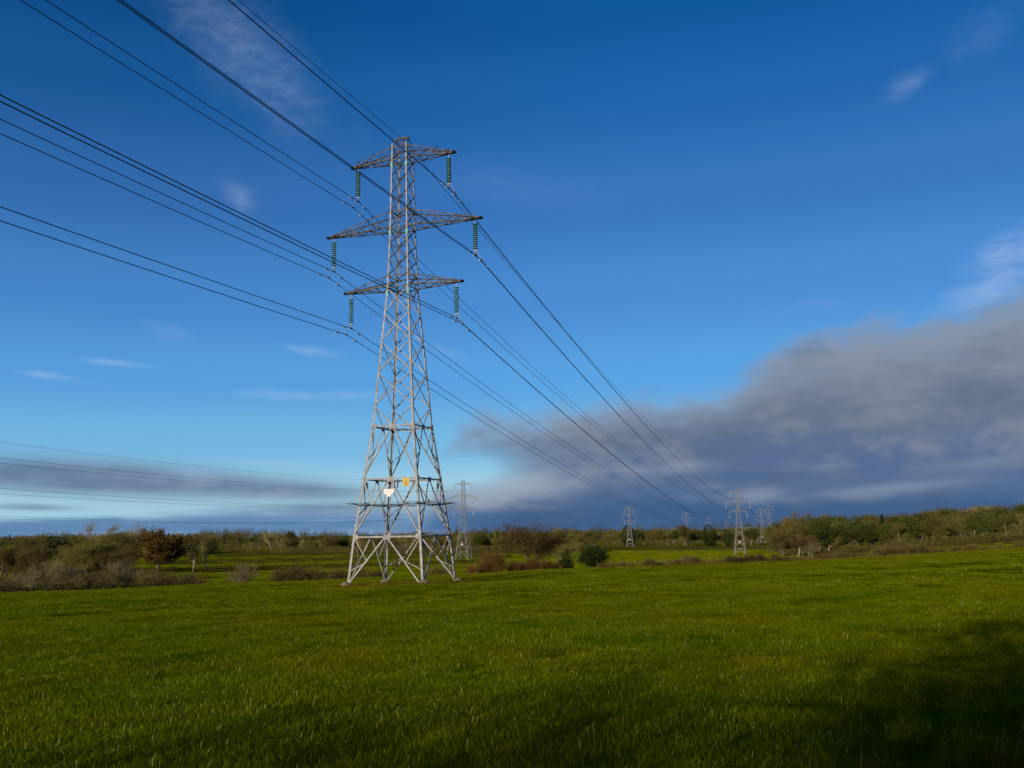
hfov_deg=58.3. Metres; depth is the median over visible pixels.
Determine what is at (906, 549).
dry shrub
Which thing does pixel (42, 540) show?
bare tree
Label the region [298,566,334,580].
twiggy shrub
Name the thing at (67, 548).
bare tree
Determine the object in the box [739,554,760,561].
dry shrub
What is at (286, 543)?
bare tree
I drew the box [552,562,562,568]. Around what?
rusty shrub
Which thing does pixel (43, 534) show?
ivy clad tree
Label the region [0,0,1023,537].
sky
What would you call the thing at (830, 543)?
bare tree
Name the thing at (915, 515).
ivy clad tree
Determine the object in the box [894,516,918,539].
ivy clad tree
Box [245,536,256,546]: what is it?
ivy clad tree
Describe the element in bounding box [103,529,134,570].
bare tree
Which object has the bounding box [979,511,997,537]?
ivy clad tree
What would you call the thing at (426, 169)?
conductor
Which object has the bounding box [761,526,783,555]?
bare tree
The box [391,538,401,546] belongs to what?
bare tree
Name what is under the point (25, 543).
bare tree
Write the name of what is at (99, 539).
bare tree
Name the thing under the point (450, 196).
earth wire
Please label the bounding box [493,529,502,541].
bare tree
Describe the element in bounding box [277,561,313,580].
twiggy shrub
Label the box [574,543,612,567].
evergreen shrub
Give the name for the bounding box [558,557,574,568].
evergreen shrub
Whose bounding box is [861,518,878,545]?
ivy clad tree
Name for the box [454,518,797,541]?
wood
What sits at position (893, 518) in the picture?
ivy clad tree
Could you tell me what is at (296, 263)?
conductor
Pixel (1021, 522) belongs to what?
bare tree
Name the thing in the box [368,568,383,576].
twiggy shrub
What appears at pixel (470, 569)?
rusty shrub
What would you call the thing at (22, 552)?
bare tree
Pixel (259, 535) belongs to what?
bare tree
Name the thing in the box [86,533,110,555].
bare tree
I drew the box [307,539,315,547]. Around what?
ivy clad tree
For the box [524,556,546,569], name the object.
rusty shrub
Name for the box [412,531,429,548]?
ivy clad tree
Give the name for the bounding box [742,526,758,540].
house
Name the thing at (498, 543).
bare tree
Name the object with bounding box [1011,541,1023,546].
dry shrub
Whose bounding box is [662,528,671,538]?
bare tree
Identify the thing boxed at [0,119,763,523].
conductor
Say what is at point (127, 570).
scrub tree
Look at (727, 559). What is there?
twiggy shrub
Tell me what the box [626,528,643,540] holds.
ivy clad tree
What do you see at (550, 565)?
rusty shrub
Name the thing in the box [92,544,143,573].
bare tree
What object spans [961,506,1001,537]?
bare tree
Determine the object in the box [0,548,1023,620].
grass
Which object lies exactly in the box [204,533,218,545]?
bare tree
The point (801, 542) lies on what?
bare tree
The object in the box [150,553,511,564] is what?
hedge
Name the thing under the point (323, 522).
conductor
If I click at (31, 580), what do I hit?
scrub tree
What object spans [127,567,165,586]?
scrub tree
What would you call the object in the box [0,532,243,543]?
wood
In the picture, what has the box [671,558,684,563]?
twiggy shrub
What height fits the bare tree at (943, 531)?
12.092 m
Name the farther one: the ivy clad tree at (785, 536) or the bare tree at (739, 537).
the bare tree at (739, 537)
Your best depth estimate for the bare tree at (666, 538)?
1012.00 m
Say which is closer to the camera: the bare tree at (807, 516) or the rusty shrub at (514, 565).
the rusty shrub at (514, 565)
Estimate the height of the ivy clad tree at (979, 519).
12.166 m
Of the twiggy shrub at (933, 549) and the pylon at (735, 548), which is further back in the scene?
the pylon at (735, 548)
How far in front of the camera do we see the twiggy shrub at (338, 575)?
196.75 m
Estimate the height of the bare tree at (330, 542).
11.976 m
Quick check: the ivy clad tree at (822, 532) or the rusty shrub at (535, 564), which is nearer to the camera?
the rusty shrub at (535, 564)
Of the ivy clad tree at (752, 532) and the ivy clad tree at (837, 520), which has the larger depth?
the ivy clad tree at (752, 532)
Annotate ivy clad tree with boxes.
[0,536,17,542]
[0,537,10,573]
[19,530,72,547]
[43,534,80,570]
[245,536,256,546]
[286,531,297,541]
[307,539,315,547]
[333,536,346,549]
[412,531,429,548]
[452,538,463,547]
[473,533,488,547]
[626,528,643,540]
[667,529,680,543]
[697,530,704,545]
[705,530,720,545]
[741,526,760,544]
[765,521,784,552]
[781,526,793,554]
[795,516,823,541]
[803,517,837,546]
[806,519,832,550]
[808,519,836,553]
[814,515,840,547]
[825,514,853,549]
[827,517,853,543]
[830,521,856,546]
[847,522,878,546]
[850,519,862,549]
[852,515,890,540]
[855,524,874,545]
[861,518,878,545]
[877,522,893,543]
[884,512,901,540]
[887,521,905,539]
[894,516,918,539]
[900,512,926,540]
[912,516,935,539]
[914,514,937,541]
[936,507,953,537]
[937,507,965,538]
[949,511,963,537]
[957,514,981,539]
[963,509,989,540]
[969,513,992,539]
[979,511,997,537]
[986,507,1006,536]
[997,504,1018,538]
[1001,509,1019,532]
[1014,503,1023,530]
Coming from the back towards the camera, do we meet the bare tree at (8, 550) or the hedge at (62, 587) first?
the bare tree at (8, 550)
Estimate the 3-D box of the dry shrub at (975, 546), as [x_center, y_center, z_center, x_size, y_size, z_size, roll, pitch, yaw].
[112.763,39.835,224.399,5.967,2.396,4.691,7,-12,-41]
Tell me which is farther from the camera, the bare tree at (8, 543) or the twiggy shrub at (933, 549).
the bare tree at (8, 543)
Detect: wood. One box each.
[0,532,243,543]
[198,526,475,545]
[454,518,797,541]
[760,531,1023,551]
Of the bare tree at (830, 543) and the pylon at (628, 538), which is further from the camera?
the pylon at (628, 538)
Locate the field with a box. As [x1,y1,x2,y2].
[0,548,1023,767]
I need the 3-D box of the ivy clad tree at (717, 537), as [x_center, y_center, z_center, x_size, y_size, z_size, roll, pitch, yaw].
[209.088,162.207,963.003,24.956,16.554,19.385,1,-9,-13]
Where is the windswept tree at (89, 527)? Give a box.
[84,522,131,541]
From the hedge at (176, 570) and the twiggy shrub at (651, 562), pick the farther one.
the hedge at (176, 570)
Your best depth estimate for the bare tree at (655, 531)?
1187.22 m
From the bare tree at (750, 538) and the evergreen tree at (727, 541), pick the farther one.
the bare tree at (750, 538)
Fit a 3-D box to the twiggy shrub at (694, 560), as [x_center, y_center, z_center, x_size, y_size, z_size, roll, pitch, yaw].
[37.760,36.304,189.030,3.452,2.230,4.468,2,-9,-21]
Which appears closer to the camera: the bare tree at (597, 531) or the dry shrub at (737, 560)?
the dry shrub at (737, 560)
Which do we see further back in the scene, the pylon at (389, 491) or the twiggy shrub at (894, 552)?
the twiggy shrub at (894, 552)
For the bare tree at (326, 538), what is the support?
on the land
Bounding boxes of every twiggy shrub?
[267,568,302,581]
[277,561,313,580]
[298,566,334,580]
[323,567,350,579]
[346,565,373,577]
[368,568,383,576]
[418,564,452,574]
[596,562,608,566]
[640,557,658,565]
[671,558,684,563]
[688,555,706,562]
[720,555,736,562]
[818,552,836,558]
[878,546,902,554]
[881,548,893,554]
[892,544,906,554]
[911,542,933,552]
[929,546,937,552]
[950,546,965,550]
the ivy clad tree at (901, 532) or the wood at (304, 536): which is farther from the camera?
the wood at (304, 536)
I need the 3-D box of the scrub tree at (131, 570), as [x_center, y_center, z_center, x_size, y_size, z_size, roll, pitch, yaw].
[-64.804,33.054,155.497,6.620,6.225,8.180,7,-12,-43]
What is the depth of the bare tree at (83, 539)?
367.19 m
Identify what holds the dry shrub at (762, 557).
on the land
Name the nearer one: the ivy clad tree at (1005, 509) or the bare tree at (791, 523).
the ivy clad tree at (1005, 509)
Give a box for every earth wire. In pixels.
[3,442,712,520]
[238,0,758,511]
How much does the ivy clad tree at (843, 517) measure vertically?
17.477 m
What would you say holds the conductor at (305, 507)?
hanging from the pylon at (461, 526)
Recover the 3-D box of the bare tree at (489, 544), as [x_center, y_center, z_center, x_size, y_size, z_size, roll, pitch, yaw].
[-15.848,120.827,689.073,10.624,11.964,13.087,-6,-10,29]
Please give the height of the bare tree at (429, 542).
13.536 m
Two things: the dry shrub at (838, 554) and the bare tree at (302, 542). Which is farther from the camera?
the bare tree at (302, 542)
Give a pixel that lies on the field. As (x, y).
(804, 705)
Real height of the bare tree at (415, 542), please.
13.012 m
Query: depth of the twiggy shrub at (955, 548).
222.23 m
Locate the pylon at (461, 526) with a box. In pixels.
[449,481,476,559]
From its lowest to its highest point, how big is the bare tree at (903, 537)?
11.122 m
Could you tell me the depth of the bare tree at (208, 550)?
401.66 m
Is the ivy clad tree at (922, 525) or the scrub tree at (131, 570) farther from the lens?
the ivy clad tree at (922, 525)
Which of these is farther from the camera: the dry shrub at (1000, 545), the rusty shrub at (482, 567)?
the dry shrub at (1000, 545)
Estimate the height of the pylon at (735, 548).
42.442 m
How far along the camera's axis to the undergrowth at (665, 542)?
961.58 m
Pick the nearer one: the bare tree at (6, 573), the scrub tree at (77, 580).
the scrub tree at (77, 580)
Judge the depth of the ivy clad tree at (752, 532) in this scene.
976.28 m
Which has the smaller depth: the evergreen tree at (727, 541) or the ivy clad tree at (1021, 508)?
the ivy clad tree at (1021, 508)
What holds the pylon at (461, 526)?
on the land
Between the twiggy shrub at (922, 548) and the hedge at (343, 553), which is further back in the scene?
the hedge at (343, 553)
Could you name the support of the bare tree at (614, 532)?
on the land
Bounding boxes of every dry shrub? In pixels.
[606,562,619,566]
[617,561,632,566]
[681,556,692,563]
[728,556,745,562]
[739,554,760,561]
[755,553,765,560]
[769,553,779,560]
[830,550,845,557]
[843,552,851,556]
[867,546,887,555]
[897,543,914,553]
[968,543,983,549]
[994,542,1003,547]
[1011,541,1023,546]
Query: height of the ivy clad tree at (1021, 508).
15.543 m
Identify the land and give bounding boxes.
[3,529,1023,588]
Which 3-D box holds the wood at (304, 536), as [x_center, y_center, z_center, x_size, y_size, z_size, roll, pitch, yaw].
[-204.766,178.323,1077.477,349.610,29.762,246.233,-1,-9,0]
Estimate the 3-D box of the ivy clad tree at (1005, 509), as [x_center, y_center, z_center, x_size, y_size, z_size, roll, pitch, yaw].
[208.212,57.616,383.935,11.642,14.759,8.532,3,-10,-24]
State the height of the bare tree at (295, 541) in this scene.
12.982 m
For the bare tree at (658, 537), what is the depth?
1002.68 m
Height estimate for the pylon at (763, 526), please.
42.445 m
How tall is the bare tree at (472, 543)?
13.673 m
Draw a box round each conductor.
[0,94,755,530]
[0,101,768,531]
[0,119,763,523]
[0,133,757,527]
[0,206,764,524]
[0,220,761,527]
[0,516,699,532]
[2,463,701,522]
[4,488,702,526]
[5,458,699,522]
[9,514,693,532]
[10,494,719,527]
[20,0,759,519]
[46,0,752,519]
[117,0,762,527]
[121,0,764,526]
[228,0,726,497]
[232,2,771,511]
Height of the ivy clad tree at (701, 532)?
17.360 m
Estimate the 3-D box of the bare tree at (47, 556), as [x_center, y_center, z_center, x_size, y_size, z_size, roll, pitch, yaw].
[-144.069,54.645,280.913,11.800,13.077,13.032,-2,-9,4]
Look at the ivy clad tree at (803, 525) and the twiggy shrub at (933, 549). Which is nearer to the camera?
the twiggy shrub at (933, 549)
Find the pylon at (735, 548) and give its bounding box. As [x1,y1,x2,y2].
[727,490,749,554]
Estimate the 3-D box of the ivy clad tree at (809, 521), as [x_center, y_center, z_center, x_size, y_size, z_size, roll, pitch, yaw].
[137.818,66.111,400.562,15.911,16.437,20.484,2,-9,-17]
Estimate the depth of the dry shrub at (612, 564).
177.00 m
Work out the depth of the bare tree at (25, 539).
391.16 m
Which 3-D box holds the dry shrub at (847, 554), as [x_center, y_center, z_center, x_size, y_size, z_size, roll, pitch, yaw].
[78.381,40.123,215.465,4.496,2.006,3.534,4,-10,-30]
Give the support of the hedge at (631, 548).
on the land
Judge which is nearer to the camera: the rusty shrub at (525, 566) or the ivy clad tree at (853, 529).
the rusty shrub at (525, 566)
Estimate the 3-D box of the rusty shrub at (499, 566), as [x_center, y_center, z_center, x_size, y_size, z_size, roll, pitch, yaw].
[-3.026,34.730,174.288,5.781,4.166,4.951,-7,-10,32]
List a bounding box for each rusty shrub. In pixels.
[465,565,477,573]
[472,561,488,572]
[478,549,511,571]
[487,560,510,571]
[505,560,522,570]
[519,561,531,570]
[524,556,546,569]
[541,559,556,568]
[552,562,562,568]
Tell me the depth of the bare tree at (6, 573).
300.02 m
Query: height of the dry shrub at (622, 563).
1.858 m
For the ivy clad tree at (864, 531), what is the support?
on the land
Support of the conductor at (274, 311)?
hanging from the pylon at (389, 491)
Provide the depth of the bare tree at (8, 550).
284.31 m
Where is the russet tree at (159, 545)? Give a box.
[133,526,196,572]
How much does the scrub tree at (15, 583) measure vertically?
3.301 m
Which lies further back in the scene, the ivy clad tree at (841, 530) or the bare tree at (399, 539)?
the bare tree at (399, 539)
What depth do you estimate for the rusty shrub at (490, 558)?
173.54 m
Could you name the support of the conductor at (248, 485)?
hanging from the pylon at (461, 526)
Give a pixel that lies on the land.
(754, 543)
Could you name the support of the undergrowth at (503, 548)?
on the land
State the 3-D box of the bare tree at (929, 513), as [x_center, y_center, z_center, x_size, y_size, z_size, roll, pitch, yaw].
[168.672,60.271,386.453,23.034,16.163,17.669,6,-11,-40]
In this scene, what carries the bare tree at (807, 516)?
on the land
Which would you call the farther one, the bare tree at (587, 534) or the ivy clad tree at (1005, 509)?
the bare tree at (587, 534)
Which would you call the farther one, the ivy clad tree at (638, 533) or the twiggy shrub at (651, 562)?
the ivy clad tree at (638, 533)
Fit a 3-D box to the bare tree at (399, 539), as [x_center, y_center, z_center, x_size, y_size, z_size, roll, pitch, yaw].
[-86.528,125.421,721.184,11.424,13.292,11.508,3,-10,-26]
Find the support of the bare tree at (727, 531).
on the land
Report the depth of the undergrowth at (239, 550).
664.78 m
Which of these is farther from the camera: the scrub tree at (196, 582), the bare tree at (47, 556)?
the bare tree at (47, 556)
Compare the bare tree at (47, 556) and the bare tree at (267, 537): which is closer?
the bare tree at (47, 556)
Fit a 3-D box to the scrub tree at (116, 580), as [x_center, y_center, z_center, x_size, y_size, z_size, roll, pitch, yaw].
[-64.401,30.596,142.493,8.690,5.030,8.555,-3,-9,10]
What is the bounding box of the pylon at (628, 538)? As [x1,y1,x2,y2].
[622,507,634,546]
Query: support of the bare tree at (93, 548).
on the land
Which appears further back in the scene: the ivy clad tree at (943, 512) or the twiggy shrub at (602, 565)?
the ivy clad tree at (943, 512)
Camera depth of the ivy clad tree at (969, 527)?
357.92 m
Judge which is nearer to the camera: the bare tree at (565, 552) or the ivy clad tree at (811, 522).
the bare tree at (565, 552)
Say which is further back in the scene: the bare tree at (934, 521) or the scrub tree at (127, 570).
the bare tree at (934, 521)
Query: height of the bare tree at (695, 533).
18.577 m
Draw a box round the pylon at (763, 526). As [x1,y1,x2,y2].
[755,509,766,542]
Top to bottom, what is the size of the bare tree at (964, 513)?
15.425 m
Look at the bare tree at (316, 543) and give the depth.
689.15 m
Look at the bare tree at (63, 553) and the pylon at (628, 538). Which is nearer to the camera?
the bare tree at (63, 553)
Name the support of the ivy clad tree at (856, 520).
on the land
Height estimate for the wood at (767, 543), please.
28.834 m
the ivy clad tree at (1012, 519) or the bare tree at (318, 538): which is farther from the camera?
the bare tree at (318, 538)
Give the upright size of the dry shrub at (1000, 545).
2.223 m
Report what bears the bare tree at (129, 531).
on the land
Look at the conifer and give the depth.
371.57 m
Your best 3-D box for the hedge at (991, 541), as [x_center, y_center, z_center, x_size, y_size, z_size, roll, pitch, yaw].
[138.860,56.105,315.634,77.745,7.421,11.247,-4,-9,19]
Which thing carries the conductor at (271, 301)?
hanging from the pylon at (389, 491)
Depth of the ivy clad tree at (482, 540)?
682.09 m
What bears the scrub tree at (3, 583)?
on the land
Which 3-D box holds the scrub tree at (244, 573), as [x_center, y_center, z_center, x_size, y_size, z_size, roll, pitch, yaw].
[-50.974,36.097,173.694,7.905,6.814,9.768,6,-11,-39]
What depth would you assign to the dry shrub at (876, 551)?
215.48 m
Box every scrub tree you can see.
[0,577,22,591]
[3,567,44,589]
[6,578,24,591]
[18,556,76,590]
[23,556,73,590]
[43,575,88,589]
[47,558,93,584]
[67,568,129,589]
[69,570,106,588]
[91,556,144,586]
[115,564,146,587]
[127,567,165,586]
[148,567,179,585]
[156,571,198,584]
[181,571,211,583]
[222,560,261,582]
[799,541,819,555]
[880,534,904,547]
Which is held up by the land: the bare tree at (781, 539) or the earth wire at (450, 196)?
the bare tree at (781, 539)
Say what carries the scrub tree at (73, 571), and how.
on the land
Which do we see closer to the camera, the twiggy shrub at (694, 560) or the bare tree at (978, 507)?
the twiggy shrub at (694, 560)
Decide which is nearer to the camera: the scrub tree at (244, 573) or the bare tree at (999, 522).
the scrub tree at (244, 573)
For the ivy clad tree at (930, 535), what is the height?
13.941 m
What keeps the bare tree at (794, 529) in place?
on the land
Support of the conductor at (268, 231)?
hanging from the pylon at (389, 491)
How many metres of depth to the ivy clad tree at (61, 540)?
369.13 m
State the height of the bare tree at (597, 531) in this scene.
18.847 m
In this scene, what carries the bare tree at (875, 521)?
on the land
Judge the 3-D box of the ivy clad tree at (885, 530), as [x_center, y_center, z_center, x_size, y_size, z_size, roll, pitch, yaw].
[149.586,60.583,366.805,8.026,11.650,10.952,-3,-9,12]
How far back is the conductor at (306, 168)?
72.81 m
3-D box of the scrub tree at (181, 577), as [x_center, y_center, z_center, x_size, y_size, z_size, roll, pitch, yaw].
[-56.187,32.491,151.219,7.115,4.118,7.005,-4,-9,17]
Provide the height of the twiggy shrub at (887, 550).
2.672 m
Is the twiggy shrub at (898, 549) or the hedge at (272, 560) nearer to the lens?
the twiggy shrub at (898, 549)
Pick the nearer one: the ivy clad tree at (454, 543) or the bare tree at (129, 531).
the bare tree at (129, 531)
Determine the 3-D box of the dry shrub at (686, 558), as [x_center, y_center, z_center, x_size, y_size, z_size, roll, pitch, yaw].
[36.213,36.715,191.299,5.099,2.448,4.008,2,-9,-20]
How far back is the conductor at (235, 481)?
262.94 m
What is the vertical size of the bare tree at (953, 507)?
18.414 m
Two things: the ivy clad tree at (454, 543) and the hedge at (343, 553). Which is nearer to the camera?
the hedge at (343, 553)
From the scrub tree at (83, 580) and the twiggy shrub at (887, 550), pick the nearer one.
the scrub tree at (83, 580)
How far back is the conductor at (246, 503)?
270.56 m
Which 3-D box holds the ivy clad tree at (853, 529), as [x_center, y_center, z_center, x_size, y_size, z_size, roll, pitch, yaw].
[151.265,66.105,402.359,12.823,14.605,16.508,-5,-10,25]
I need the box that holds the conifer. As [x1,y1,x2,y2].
[875,514,889,547]
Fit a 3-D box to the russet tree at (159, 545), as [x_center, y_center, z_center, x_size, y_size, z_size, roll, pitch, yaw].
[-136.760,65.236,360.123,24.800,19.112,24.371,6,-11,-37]
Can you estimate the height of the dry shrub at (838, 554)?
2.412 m
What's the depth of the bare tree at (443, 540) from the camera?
716.14 m
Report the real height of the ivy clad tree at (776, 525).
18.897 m
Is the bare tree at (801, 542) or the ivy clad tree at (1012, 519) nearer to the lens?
the bare tree at (801, 542)
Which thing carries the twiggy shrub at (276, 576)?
on the land
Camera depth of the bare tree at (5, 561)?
282.66 m
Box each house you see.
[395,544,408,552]
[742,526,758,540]
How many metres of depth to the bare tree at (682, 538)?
993.29 m
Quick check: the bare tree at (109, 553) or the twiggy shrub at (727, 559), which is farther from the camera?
the bare tree at (109, 553)
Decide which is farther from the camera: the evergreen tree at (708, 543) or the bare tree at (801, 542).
the evergreen tree at (708, 543)
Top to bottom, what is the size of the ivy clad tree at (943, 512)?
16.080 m
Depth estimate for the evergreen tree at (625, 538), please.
963.63 m
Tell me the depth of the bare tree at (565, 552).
293.47 m
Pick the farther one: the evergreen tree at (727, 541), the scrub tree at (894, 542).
the evergreen tree at (727, 541)
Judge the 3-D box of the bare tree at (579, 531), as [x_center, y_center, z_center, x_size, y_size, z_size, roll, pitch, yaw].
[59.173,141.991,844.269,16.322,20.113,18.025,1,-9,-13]
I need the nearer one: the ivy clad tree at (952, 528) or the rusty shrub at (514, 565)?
the rusty shrub at (514, 565)
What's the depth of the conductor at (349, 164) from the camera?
55.77 m
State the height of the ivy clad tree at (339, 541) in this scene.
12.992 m
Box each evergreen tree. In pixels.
[620,525,635,545]
[702,524,715,545]
[721,529,733,545]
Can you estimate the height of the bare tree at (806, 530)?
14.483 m
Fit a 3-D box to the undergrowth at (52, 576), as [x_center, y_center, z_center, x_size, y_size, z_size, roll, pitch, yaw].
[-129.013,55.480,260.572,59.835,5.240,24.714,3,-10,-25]
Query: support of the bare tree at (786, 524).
on the land
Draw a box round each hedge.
[0,577,213,591]
[119,557,480,574]
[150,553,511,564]
[214,550,553,556]
[571,546,770,550]
[607,544,1022,565]
[799,537,1023,557]
[817,538,1023,554]
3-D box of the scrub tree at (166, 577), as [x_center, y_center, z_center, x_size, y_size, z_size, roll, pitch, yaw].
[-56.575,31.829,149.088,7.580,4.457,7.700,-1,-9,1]
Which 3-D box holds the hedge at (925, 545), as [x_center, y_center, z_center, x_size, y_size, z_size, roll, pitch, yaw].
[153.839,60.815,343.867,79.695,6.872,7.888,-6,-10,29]
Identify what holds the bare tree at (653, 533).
on the land
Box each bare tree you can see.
[0,539,20,552]
[0,543,22,567]
[0,545,26,576]
[0,548,16,580]
[5,535,53,575]
[6,535,36,547]
[10,545,46,584]
[12,544,53,576]
[17,539,44,558]
[22,542,60,571]
[51,541,92,564]
[51,543,80,570]
[63,539,120,571]
[65,534,95,567]
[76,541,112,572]
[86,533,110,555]
[88,540,127,572]
[91,533,110,542]
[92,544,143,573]
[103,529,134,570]
[103,530,138,555]
[118,532,142,561]
[119,522,151,545]
[182,531,202,571]
[198,531,221,570]
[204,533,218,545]
[255,533,263,542]
[262,531,277,552]
[274,537,286,547]
[284,539,292,550]
[288,536,299,551]
[299,539,307,552]
[312,540,320,547]
[315,534,323,544]
[320,535,334,547]
[324,537,335,551]
[370,538,380,546]
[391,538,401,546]
[397,537,407,545]
[411,537,422,551]
[424,537,435,546]
[440,537,449,549]
[454,531,467,542]
[465,536,475,547]
[486,537,494,549]
[492,535,504,547]
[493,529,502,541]
[497,518,579,560]
[547,525,580,560]
[569,533,582,549]
[572,529,581,534]
[581,529,591,542]
[588,530,604,545]
[607,528,617,536]
[611,532,623,544]
[648,530,656,538]
[651,527,660,535]
[655,530,663,545]
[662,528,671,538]
[662,533,669,544]
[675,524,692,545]
[678,527,690,545]
[686,529,699,543]
[722,528,739,544]
[732,531,745,540]
[744,529,754,544]
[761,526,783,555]
[768,525,789,555]
[777,510,810,548]
[782,521,804,552]
[785,521,815,555]
[786,533,820,557]
[787,509,815,522]
[800,524,815,537]
[817,525,843,549]
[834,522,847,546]
[860,513,890,547]
[889,523,910,541]
[898,511,937,543]
[924,514,944,542]
[931,516,953,538]
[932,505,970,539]
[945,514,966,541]
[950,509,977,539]
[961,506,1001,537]
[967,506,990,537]
[970,503,990,511]
[992,513,1016,534]
[1008,512,1023,536]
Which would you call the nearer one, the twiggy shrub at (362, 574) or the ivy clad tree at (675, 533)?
the twiggy shrub at (362, 574)
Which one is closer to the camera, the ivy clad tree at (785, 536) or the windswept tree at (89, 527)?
the ivy clad tree at (785, 536)
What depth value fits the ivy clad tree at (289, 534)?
856.95 m
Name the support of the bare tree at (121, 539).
on the land
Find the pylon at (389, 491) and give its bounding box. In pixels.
[327,136,482,585]
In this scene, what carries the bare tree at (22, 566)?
on the land
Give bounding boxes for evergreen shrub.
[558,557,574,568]
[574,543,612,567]
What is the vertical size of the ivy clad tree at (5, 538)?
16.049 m
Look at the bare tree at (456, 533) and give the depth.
845.14 m
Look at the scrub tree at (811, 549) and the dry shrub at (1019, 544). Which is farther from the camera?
the scrub tree at (811, 549)
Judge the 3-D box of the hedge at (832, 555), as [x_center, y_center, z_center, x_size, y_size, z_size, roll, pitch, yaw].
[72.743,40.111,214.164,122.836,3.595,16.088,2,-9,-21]
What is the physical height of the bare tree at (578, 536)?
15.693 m
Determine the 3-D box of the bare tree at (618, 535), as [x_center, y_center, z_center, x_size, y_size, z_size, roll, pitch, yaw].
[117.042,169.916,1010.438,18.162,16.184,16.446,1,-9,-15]
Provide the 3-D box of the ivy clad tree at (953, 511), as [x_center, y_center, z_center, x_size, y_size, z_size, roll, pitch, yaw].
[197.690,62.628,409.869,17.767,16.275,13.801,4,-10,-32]
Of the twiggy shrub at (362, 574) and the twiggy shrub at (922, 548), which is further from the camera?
the twiggy shrub at (922, 548)
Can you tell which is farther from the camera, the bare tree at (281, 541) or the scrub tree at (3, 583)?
the bare tree at (281, 541)
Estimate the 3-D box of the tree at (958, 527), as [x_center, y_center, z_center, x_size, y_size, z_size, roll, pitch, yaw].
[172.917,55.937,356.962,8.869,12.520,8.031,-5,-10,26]
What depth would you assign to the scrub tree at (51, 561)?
143.98 m
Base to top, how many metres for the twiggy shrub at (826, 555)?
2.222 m
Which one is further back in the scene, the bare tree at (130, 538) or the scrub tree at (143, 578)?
the bare tree at (130, 538)
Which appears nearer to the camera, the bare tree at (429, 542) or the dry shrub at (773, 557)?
the dry shrub at (773, 557)
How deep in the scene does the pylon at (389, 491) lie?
84.98 m
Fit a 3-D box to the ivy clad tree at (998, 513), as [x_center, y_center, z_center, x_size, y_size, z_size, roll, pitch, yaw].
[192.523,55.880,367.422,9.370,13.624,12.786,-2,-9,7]
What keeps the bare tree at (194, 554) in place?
on the land
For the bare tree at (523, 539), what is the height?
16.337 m
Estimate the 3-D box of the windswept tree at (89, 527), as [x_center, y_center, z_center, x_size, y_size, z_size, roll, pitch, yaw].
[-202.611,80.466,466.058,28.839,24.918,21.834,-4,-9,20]
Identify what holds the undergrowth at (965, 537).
on the land
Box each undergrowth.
[0,569,161,584]
[204,545,476,553]
[464,544,599,552]
[591,538,747,545]
[774,530,1023,555]
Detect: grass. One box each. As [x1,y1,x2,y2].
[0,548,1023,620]
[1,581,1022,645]
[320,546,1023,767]
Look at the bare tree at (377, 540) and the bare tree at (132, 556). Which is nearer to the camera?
the bare tree at (132, 556)

